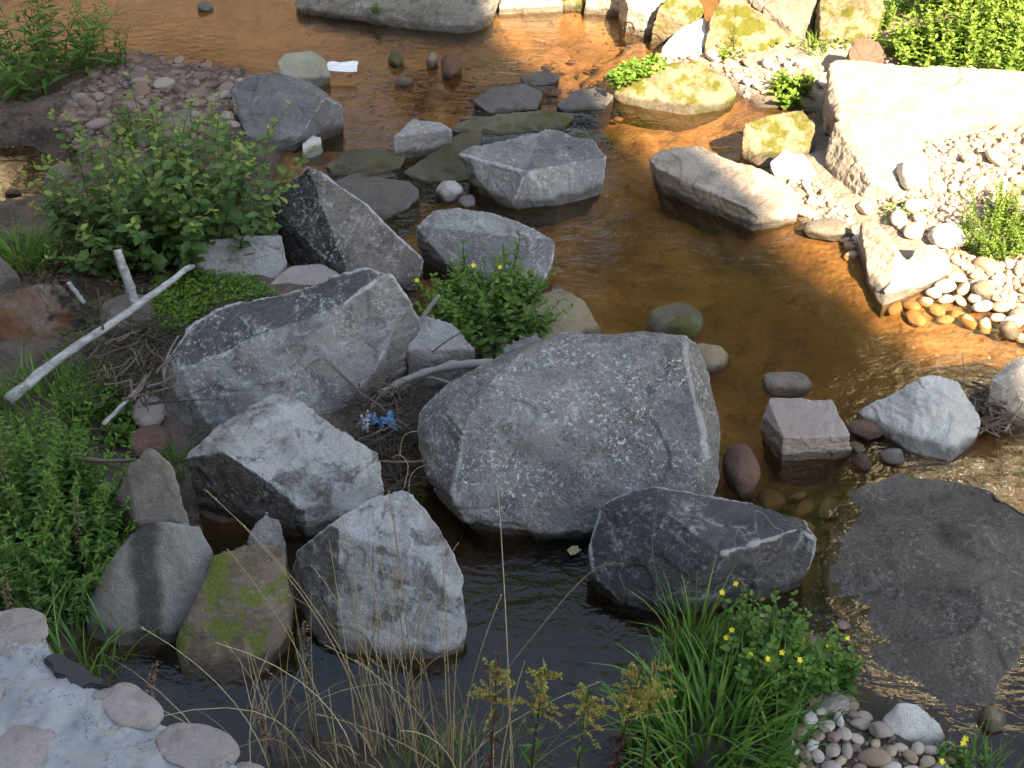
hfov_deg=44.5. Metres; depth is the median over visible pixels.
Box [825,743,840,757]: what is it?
cobble
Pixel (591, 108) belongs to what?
river stone
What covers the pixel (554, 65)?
river stone
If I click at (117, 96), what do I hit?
river stone
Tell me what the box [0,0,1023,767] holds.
ground
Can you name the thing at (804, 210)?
pebble
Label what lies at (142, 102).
river stone
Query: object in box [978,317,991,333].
pebble
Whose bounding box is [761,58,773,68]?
pebble
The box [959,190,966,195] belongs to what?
pebble
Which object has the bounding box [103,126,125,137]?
river stone
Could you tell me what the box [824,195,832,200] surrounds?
pebble
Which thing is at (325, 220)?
boulder
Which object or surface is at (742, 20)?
bank rock
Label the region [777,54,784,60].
pebble
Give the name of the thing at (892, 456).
stone
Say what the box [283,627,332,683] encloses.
grass tuft
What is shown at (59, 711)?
rubble wall
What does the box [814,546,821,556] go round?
river stone
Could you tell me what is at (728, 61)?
pebble
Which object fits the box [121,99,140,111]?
river stone
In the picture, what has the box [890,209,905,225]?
pebble
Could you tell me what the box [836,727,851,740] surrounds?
cobble
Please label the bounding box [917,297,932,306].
pebble
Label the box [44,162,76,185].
stone
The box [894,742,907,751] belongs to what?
cobble
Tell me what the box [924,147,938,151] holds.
pebble
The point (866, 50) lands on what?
bank rock
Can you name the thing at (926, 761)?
cobble
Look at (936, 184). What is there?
pebble
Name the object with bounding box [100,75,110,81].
river stone
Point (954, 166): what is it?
pebble
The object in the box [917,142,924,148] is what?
pebble
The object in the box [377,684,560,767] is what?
grass tuft
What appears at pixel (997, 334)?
pebble
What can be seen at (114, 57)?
shrub
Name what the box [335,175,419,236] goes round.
river stone
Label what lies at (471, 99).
river stone
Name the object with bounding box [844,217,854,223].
pebble
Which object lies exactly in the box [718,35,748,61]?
leafy plant
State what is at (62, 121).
river stone
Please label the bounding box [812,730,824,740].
cobble
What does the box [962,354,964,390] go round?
stick
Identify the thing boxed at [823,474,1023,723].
stone slab
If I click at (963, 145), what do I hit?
pebble
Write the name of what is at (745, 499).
river stone
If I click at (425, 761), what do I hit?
dry grass
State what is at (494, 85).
river stone
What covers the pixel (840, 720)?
cobble
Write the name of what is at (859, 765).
cobble
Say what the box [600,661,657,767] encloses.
goldenrod
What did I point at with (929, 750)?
cobble
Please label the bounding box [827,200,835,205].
pebble
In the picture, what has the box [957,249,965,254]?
pebble
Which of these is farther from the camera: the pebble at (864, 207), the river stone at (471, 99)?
the river stone at (471, 99)
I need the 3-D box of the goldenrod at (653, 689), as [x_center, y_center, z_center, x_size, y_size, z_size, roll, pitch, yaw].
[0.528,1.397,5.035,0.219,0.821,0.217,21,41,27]
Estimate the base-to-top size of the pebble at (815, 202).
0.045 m
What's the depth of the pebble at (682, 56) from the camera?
11.81 m
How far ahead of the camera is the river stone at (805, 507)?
6.85 m
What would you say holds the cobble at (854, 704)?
on the gravel at (856, 747)
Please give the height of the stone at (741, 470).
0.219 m
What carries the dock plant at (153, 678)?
in the water
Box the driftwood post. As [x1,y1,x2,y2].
[113,249,142,311]
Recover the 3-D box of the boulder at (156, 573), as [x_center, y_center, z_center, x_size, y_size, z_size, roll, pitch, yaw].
[-1.722,1.073,5.973,0.645,0.824,0.292,-5,36,-7]
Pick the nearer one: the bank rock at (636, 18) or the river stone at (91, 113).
the river stone at (91, 113)
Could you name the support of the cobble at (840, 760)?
on the gravel at (856, 747)
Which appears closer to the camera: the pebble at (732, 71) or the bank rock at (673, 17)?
the pebble at (732, 71)
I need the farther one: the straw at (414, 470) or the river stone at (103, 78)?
the river stone at (103, 78)
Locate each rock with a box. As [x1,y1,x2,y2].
[0,257,20,288]
[0,283,87,340]
[117,448,189,535]
[176,543,294,706]
[194,235,286,278]
[247,512,293,612]
[393,119,451,170]
[406,316,474,388]
[469,53,507,69]
[499,0,562,21]
[562,0,584,13]
[570,125,624,151]
[583,0,619,23]
[618,0,665,43]
[649,0,704,50]
[661,18,706,59]
[703,0,800,54]
[740,110,814,169]
[743,0,817,38]
[812,0,884,44]
[846,38,883,63]
[855,375,980,473]
[856,222,950,317]
[883,703,944,747]
[983,356,1023,419]
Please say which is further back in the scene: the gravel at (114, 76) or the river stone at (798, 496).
the gravel at (114, 76)
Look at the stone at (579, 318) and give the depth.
8.04 m
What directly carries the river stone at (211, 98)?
on the ground at (628, 256)
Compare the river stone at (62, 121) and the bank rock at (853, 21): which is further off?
the bank rock at (853, 21)
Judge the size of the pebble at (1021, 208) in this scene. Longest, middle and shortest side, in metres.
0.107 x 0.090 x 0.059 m
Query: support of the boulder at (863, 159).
on the ground at (628, 256)
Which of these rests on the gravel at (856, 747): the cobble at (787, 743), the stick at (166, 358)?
the cobble at (787, 743)
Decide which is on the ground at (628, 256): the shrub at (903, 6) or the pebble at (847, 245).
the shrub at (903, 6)
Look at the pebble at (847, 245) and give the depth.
9.02 m
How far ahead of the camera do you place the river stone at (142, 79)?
10.94 m
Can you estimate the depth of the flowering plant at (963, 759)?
5.35 m
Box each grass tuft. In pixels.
[0,211,69,276]
[0,333,138,445]
[0,571,168,687]
[133,428,203,479]
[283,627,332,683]
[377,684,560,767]
[570,596,853,767]
[627,555,766,676]
[758,650,871,744]
[799,28,832,56]
[949,716,1023,767]
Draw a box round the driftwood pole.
[3,264,194,404]
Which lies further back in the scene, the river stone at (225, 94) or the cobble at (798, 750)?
the river stone at (225, 94)
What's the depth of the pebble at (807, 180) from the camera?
9.69 m
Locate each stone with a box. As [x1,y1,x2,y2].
[4,189,20,196]
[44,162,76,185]
[57,112,76,125]
[68,193,88,220]
[72,93,87,98]
[76,110,85,114]
[77,97,96,107]
[85,109,96,116]
[85,118,111,130]
[90,70,100,77]
[92,91,104,100]
[97,83,106,87]
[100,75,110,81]
[100,125,112,133]
[100,294,156,336]
[101,103,110,107]
[103,67,112,72]
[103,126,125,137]
[111,92,123,100]
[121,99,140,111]
[123,62,131,67]
[123,89,134,95]
[126,55,141,62]
[127,74,140,81]
[128,69,145,76]
[129,77,150,85]
[129,424,172,457]
[131,395,165,426]
[133,81,150,94]
[135,133,148,147]
[137,100,148,105]
[141,52,150,55]
[144,70,156,75]
[152,77,174,88]
[161,109,195,131]
[162,130,172,136]
[163,82,176,89]
[173,84,186,94]
[174,56,184,62]
[185,98,200,106]
[188,87,207,98]
[191,72,206,80]
[192,110,200,118]
[193,125,209,134]
[197,1,212,12]
[206,95,217,101]
[214,90,231,98]
[214,111,233,120]
[218,81,233,90]
[225,120,239,127]
[302,135,323,166]
[326,147,405,182]
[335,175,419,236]
[388,49,403,67]
[394,77,413,87]
[401,61,407,68]
[402,41,412,50]
[404,131,481,203]
[415,94,423,99]
[417,81,429,88]
[426,52,438,69]
[434,83,452,96]
[436,180,463,202]
[441,53,461,80]
[448,47,462,56]
[451,110,573,145]
[458,194,474,207]
[468,96,477,102]
[474,84,542,117]
[488,83,500,89]
[503,332,540,352]
[520,71,559,104]
[521,289,601,339]
[541,64,552,71]
[549,62,558,67]
[555,89,561,96]
[556,88,612,129]
[558,68,566,73]
[568,59,575,63]
[593,63,601,66]
[613,116,622,121]
[647,302,702,338]
[696,343,728,373]
[722,444,760,497]
[741,497,749,501]
[757,489,785,511]
[762,372,811,397]
[770,150,815,180]
[791,491,806,502]
[791,516,814,533]
[793,499,814,517]
[803,218,851,241]
[806,635,821,652]
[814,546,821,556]
[816,691,849,715]
[818,497,838,518]
[820,523,834,532]
[830,602,846,619]
[835,620,850,629]
[845,417,853,424]
[846,419,884,440]
[850,441,863,454]
[851,453,871,470]
[866,468,875,473]
[870,443,877,450]
[875,457,883,462]
[879,448,903,464]
[894,459,907,468]
[896,160,928,190]
[928,223,966,247]
[970,280,996,301]
[978,705,1005,732]
[999,320,1019,339]
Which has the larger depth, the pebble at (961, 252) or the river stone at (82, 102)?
the river stone at (82, 102)
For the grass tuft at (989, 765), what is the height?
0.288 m
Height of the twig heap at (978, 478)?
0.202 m
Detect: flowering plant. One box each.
[408,254,573,358]
[708,581,847,717]
[804,624,867,696]
[936,736,1002,767]
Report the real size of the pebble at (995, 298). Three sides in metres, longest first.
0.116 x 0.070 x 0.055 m
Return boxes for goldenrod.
[466,651,523,767]
[512,658,565,767]
[563,682,607,767]
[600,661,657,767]
[618,657,676,767]
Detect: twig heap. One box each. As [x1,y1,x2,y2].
[44,312,211,416]
[62,270,174,328]
[84,319,176,401]
[333,370,434,503]
[347,379,426,446]
[909,448,1023,499]
[958,380,1023,437]
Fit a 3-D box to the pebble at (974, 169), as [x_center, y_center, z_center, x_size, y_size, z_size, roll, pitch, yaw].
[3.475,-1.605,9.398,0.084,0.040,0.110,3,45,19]
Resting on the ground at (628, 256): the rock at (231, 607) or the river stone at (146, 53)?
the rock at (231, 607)
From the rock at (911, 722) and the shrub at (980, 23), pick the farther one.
the shrub at (980, 23)
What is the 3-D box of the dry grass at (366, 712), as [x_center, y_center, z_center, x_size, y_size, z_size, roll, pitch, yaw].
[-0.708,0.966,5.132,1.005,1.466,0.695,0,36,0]
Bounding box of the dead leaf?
[567,545,581,554]
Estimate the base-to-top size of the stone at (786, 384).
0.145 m
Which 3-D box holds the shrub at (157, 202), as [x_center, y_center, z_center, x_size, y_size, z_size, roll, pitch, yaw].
[-2.323,-1.476,8.503,1.900,1.199,1.869,-14,38,-19]
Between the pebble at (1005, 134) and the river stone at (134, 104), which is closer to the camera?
the pebble at (1005, 134)
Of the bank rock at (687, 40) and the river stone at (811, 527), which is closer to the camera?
the river stone at (811, 527)
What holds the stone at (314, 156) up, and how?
on the ground at (628, 256)
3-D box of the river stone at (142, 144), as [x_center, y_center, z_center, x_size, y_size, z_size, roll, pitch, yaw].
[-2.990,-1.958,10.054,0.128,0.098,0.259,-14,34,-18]
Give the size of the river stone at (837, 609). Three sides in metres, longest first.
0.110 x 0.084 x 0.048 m
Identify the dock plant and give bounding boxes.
[0,444,21,539]
[1,570,14,608]
[72,496,84,574]
[145,661,158,697]
[253,703,273,762]
[302,620,314,724]
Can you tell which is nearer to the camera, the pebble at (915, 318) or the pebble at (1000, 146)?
the pebble at (915, 318)
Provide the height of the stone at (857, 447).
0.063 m
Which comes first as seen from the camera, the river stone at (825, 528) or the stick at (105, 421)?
the river stone at (825, 528)
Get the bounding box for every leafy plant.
[0,534,93,640]
[36,174,102,234]
[37,227,134,278]
[48,370,123,448]
[101,386,159,447]
[106,98,164,150]
[367,1,381,14]
[451,235,476,292]
[487,228,532,299]
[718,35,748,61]
[765,68,818,108]
[879,0,899,32]
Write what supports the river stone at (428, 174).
on the ground at (628, 256)
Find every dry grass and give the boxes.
[103,549,385,767]
[203,489,461,766]
[272,672,508,767]
[315,486,683,767]
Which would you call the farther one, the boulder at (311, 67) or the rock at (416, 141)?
the boulder at (311, 67)
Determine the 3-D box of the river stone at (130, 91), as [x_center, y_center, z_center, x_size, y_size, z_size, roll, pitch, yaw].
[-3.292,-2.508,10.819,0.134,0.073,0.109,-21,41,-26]
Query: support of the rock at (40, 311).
on the ground at (628, 256)
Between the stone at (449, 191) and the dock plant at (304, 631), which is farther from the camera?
the stone at (449, 191)
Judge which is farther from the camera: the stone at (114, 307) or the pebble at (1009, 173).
the pebble at (1009, 173)
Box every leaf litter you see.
[0,102,125,174]
[0,246,148,300]
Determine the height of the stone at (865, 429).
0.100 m
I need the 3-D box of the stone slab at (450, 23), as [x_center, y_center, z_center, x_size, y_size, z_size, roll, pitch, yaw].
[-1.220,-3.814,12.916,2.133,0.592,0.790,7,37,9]
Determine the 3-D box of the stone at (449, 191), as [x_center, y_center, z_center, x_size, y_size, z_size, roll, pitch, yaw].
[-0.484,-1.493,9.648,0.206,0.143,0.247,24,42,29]
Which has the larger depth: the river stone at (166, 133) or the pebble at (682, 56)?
the pebble at (682, 56)
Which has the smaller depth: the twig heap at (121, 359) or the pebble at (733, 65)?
the twig heap at (121, 359)
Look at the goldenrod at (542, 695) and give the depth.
4.97 m
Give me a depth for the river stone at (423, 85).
11.51 m
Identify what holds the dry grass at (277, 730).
on the ground at (628, 256)
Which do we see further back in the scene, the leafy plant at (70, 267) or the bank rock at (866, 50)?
the bank rock at (866, 50)
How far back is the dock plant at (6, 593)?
5.64 m
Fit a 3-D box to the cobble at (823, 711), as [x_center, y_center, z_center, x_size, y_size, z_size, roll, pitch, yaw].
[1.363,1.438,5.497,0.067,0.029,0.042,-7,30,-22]
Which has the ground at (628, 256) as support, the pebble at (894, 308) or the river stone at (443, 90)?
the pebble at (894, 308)
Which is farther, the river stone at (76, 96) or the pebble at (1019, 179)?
the river stone at (76, 96)
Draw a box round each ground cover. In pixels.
[43,104,270,242]
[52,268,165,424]
[145,267,278,341]
[748,24,888,50]
[872,21,1023,63]
[882,195,930,223]
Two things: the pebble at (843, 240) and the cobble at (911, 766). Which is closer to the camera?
the cobble at (911, 766)
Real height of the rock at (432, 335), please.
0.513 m
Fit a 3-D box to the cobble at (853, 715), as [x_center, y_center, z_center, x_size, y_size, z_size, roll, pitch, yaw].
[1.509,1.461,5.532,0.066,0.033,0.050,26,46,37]
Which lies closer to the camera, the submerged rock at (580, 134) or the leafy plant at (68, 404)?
the leafy plant at (68, 404)
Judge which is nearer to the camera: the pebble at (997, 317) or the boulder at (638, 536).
the boulder at (638, 536)
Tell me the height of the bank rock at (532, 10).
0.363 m
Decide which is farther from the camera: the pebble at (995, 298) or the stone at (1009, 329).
the pebble at (995, 298)
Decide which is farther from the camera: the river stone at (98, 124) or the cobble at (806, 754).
the river stone at (98, 124)
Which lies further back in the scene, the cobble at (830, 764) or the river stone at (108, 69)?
the river stone at (108, 69)
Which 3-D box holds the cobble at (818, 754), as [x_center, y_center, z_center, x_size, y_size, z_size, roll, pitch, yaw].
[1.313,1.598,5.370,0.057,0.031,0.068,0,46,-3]
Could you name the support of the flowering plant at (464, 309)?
on the ground at (628, 256)
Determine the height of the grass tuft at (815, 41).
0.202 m
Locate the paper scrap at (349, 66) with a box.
[327,61,357,71]
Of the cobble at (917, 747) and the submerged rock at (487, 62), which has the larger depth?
the submerged rock at (487, 62)
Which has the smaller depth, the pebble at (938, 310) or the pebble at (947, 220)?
the pebble at (938, 310)
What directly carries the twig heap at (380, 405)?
on the twig heap at (383, 438)
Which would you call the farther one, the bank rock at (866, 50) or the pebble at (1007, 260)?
the bank rock at (866, 50)
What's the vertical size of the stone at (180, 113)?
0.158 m
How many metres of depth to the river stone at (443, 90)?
11.40 m
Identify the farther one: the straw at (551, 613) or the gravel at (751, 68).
the gravel at (751, 68)
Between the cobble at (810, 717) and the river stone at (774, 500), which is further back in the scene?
the river stone at (774, 500)
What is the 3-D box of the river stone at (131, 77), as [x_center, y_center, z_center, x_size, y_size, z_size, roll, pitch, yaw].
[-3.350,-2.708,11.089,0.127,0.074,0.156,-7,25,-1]
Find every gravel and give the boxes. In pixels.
[59,51,243,159]
[283,1,635,209]
[670,54,825,97]
[782,178,858,259]
[784,697,935,767]
[868,128,1023,309]
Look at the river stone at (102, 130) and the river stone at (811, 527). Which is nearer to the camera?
the river stone at (811, 527)
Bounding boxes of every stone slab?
[270,264,339,284]
[295,0,498,47]
[760,398,851,486]
[821,60,1023,142]
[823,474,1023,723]
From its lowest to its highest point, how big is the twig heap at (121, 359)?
0.424 m
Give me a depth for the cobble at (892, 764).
5.33 m
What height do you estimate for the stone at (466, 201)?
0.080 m
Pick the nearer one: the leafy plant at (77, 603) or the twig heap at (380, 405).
the leafy plant at (77, 603)
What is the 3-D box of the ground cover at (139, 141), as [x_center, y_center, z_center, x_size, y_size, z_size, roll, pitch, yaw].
[-2.755,-1.595,9.638,1.899,0.287,2.354,0,36,0]
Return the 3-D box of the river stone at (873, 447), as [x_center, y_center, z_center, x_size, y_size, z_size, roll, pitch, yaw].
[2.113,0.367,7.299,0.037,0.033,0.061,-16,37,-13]
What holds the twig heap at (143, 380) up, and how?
on the twig heap at (121, 359)
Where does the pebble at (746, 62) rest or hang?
on the ground at (628, 256)
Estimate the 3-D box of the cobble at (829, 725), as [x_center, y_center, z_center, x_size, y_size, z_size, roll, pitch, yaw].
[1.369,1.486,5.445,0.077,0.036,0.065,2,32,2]
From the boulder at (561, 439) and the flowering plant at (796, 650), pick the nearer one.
the flowering plant at (796, 650)
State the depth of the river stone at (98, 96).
10.73 m
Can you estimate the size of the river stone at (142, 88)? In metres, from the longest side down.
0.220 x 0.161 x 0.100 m
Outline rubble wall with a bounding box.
[0,607,263,767]
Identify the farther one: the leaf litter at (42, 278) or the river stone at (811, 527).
the leaf litter at (42, 278)
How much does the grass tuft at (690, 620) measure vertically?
0.553 m
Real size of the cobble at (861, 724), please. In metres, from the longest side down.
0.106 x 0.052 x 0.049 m
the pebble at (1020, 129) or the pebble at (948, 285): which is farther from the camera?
the pebble at (1020, 129)
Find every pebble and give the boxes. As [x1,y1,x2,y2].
[659,52,671,63]
[679,54,686,58]
[688,55,698,60]
[705,50,722,61]
[723,59,733,64]
[723,66,730,72]
[729,63,738,67]
[730,68,738,73]
[732,72,741,78]
[742,58,756,66]
[742,77,753,85]
[752,83,762,89]
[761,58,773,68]
[761,87,772,94]
[765,75,776,80]
[772,66,778,70]
[776,67,796,76]
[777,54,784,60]
[784,61,792,66]
[787,179,796,185]
[794,59,813,67]
[797,204,812,216]
[801,178,811,183]
[802,182,811,191]
[809,193,816,199]
[809,199,822,205]
[818,78,825,87]
[820,188,832,195]
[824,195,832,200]
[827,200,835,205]
[827,207,840,215]
[839,237,849,242]
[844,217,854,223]
[844,242,851,248]
[844,251,857,261]
[846,210,853,215]
[856,201,873,214]
[887,301,901,314]
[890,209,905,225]
[891,193,904,203]
[902,300,920,310]
[903,198,934,212]
[903,222,924,238]
[905,309,925,326]
[911,191,921,196]
[913,212,927,224]
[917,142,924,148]
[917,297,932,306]
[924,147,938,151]
[925,287,941,298]
[928,178,944,191]
[929,303,945,316]
[933,278,955,292]
[936,315,954,323]
[937,294,953,303]
[940,156,951,162]
[944,217,951,222]
[947,271,966,282]
[949,164,960,169]
[950,309,964,320]
[953,295,966,306]
[956,281,969,294]
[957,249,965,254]
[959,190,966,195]
[960,153,976,160]
[960,314,977,329]
[961,143,968,147]
[967,293,980,303]
[969,166,979,174]
[972,256,997,270]
[972,300,992,311]
[973,176,989,185]
[976,134,989,139]
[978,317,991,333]
[984,188,1005,195]
[985,148,1005,165]
[990,313,1005,322]
[991,122,1008,131]
[991,294,999,301]
[992,142,1008,151]
[992,301,1009,312]
[994,328,1003,338]
[995,272,1005,276]
[999,292,1008,300]
[1000,314,1023,326]
[1003,132,1014,137]
[1003,183,1014,190]
[1004,257,1012,263]
[1005,168,1014,177]
[1008,155,1023,164]
[1009,308,1023,317]
[1010,175,1023,184]
[1013,267,1023,275]
[1015,333,1023,341]
[1016,126,1023,131]
[1017,205,1023,212]
[1018,286,1023,293]
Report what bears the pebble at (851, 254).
on the ground at (628, 256)
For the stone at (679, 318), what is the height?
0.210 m
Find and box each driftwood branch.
[377,358,492,394]
[392,376,449,396]
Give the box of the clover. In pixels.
[603,52,668,88]
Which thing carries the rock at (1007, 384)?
on the ground at (628, 256)
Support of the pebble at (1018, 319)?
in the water
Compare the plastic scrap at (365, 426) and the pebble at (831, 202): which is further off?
the pebble at (831, 202)
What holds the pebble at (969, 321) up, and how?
on the ground at (628, 256)
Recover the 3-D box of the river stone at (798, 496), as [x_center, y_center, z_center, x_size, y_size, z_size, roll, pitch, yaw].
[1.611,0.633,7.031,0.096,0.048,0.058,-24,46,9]
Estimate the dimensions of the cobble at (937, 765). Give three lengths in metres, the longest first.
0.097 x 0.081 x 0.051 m
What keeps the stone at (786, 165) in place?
on the ground at (628, 256)
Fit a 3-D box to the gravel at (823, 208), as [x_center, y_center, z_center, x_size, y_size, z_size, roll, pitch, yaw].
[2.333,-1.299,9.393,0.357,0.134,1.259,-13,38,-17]
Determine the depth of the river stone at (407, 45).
12.43 m
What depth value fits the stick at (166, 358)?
7.04 m
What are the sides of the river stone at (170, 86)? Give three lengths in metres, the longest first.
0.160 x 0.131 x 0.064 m
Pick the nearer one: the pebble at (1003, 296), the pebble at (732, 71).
the pebble at (1003, 296)
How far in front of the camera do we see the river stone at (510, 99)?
11.01 m
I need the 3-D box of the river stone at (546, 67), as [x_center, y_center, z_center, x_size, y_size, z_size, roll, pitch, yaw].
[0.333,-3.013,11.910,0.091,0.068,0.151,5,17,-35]
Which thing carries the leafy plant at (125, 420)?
on the ground at (628, 256)
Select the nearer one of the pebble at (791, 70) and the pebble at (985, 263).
the pebble at (985, 263)
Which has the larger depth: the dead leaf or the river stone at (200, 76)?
the river stone at (200, 76)
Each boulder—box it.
[86,522,212,660]
[161,268,421,429]
[186,394,383,542]
[230,72,343,152]
[272,167,423,292]
[278,51,330,96]
[292,490,466,676]
[416,207,554,294]
[417,331,720,561]
[459,129,605,227]
[587,487,816,620]
[613,61,735,131]
[649,146,798,239]
[825,119,932,200]
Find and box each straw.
[392,454,407,487]
[409,464,432,491]
[491,563,618,688]
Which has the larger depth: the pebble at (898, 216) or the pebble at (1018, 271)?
the pebble at (898, 216)
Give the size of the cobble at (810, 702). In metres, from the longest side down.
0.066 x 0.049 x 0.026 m
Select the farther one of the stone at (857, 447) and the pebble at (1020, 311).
the pebble at (1020, 311)
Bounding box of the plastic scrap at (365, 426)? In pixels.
[356,409,371,432]
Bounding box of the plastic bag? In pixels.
[370,410,398,432]
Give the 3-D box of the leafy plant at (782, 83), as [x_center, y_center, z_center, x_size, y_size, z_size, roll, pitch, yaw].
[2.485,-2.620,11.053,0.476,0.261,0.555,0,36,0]
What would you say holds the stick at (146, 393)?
on the twig heap at (121, 359)
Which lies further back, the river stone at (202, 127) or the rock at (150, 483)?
the river stone at (202, 127)
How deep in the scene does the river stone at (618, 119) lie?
11.12 m
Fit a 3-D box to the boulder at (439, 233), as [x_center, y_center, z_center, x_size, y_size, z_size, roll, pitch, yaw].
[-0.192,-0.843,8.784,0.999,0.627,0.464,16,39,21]
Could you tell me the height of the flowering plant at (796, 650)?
0.499 m
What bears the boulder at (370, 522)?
on the ground at (628, 256)
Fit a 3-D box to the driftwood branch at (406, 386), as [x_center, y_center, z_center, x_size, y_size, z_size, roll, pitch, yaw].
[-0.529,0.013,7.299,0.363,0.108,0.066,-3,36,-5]
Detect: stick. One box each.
[66,281,85,304]
[76,456,135,462]
[96,288,104,329]
[101,380,146,425]
[121,383,183,400]
[163,336,178,387]
[378,460,424,462]
[419,294,439,321]
[432,325,504,351]
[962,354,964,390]
[1004,402,1023,430]
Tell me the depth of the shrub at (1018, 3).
11.32 m
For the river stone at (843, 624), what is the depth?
6.03 m
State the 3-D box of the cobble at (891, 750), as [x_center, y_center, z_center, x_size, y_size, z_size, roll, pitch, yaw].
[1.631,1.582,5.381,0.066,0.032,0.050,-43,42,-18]
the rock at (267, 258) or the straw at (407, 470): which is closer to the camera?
the straw at (407, 470)
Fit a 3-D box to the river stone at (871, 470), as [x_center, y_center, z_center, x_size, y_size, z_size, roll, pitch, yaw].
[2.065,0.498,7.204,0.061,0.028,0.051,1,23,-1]
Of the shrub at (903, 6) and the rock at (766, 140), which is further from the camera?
the shrub at (903, 6)
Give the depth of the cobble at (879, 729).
5.41 m
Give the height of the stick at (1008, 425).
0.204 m
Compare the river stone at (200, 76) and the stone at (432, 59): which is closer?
the river stone at (200, 76)
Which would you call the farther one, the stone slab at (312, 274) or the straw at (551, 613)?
the stone slab at (312, 274)
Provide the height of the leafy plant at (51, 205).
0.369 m
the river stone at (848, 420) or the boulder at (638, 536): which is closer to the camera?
the boulder at (638, 536)
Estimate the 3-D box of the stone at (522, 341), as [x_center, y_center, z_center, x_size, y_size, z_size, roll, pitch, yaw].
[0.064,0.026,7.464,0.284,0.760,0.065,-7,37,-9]
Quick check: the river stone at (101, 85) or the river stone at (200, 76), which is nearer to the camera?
the river stone at (101, 85)
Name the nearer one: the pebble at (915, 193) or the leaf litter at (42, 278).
the leaf litter at (42, 278)
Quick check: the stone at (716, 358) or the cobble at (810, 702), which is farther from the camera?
the stone at (716, 358)
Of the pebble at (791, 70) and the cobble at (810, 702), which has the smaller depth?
the cobble at (810, 702)
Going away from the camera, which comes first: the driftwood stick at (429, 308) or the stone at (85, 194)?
the driftwood stick at (429, 308)
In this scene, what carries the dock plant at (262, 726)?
on the water
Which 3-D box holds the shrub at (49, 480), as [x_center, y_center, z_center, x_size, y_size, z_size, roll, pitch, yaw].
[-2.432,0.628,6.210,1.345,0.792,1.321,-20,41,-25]
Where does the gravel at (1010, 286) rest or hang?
on the ground at (628, 256)
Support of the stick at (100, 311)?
on the driftwood pole
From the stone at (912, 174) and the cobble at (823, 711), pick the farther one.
the stone at (912, 174)
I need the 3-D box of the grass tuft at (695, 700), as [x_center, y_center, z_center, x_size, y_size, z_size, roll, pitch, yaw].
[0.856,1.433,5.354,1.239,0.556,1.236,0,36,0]
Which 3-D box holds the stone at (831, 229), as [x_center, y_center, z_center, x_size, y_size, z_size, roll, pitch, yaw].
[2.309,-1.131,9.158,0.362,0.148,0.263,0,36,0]
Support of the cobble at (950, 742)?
on the gravel at (856, 747)
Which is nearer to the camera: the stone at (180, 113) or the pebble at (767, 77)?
the stone at (180, 113)
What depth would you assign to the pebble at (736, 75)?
11.43 m
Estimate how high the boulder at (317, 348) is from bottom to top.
1.140 m
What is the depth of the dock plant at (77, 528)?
6.02 m
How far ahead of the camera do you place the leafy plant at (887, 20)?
11.75 m
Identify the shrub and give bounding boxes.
[0,0,127,102]
[0,400,138,623]
[23,72,316,284]
[76,12,136,73]
[883,0,953,20]
[891,0,1023,71]
[926,0,1023,30]
[956,176,1023,261]
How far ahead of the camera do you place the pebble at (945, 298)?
8.40 m
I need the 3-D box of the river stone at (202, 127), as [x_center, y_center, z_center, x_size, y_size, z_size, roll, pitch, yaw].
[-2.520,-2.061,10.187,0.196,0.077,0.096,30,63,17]
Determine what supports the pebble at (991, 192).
on the gravel at (1010, 286)
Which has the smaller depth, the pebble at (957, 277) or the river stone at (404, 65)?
the pebble at (957, 277)
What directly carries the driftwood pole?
on the twig heap at (121, 359)
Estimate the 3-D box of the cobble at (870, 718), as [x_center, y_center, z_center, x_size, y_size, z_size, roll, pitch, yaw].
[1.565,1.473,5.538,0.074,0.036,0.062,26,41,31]
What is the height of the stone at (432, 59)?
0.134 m
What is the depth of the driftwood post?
7.64 m
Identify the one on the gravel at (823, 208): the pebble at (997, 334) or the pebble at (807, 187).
the pebble at (807, 187)
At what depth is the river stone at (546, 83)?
11.46 m
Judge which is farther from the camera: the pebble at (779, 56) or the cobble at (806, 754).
the pebble at (779, 56)
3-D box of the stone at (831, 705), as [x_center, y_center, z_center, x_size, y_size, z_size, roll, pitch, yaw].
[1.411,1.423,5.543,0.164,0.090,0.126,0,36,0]
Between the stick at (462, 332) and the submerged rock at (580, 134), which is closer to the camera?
the stick at (462, 332)
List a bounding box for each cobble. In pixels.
[780,735,793,748]
[788,748,800,756]
[791,724,807,739]
[795,762,806,767]
[799,749,811,762]
[800,711,817,728]
[806,739,818,751]
[807,696,818,708]
[811,749,824,763]
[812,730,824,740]
[815,707,826,714]
[818,719,834,731]
[821,760,841,767]
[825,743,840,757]
[826,731,841,742]
[833,712,843,727]
[835,755,846,765]
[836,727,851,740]
[841,743,852,758]
[843,694,858,709]
[846,709,859,718]
[849,718,870,730]
[851,733,864,744]
[852,763,866,767]
[857,747,891,766]
[858,710,872,721]
[868,721,893,738]
[871,738,879,747]
[879,761,901,767]
[885,745,897,756]
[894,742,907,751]
[902,749,917,763]
[904,765,917,767]
[911,741,924,754]
[919,755,935,767]
[924,745,937,755]
[929,762,949,767]
[939,741,953,750]
[943,756,957,764]
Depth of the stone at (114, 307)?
7.79 m
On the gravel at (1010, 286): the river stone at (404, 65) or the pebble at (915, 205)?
the pebble at (915, 205)
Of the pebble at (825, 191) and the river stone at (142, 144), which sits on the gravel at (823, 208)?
the pebble at (825, 191)
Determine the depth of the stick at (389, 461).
6.70 m
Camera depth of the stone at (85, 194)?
8.93 m
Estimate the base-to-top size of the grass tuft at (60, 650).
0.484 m

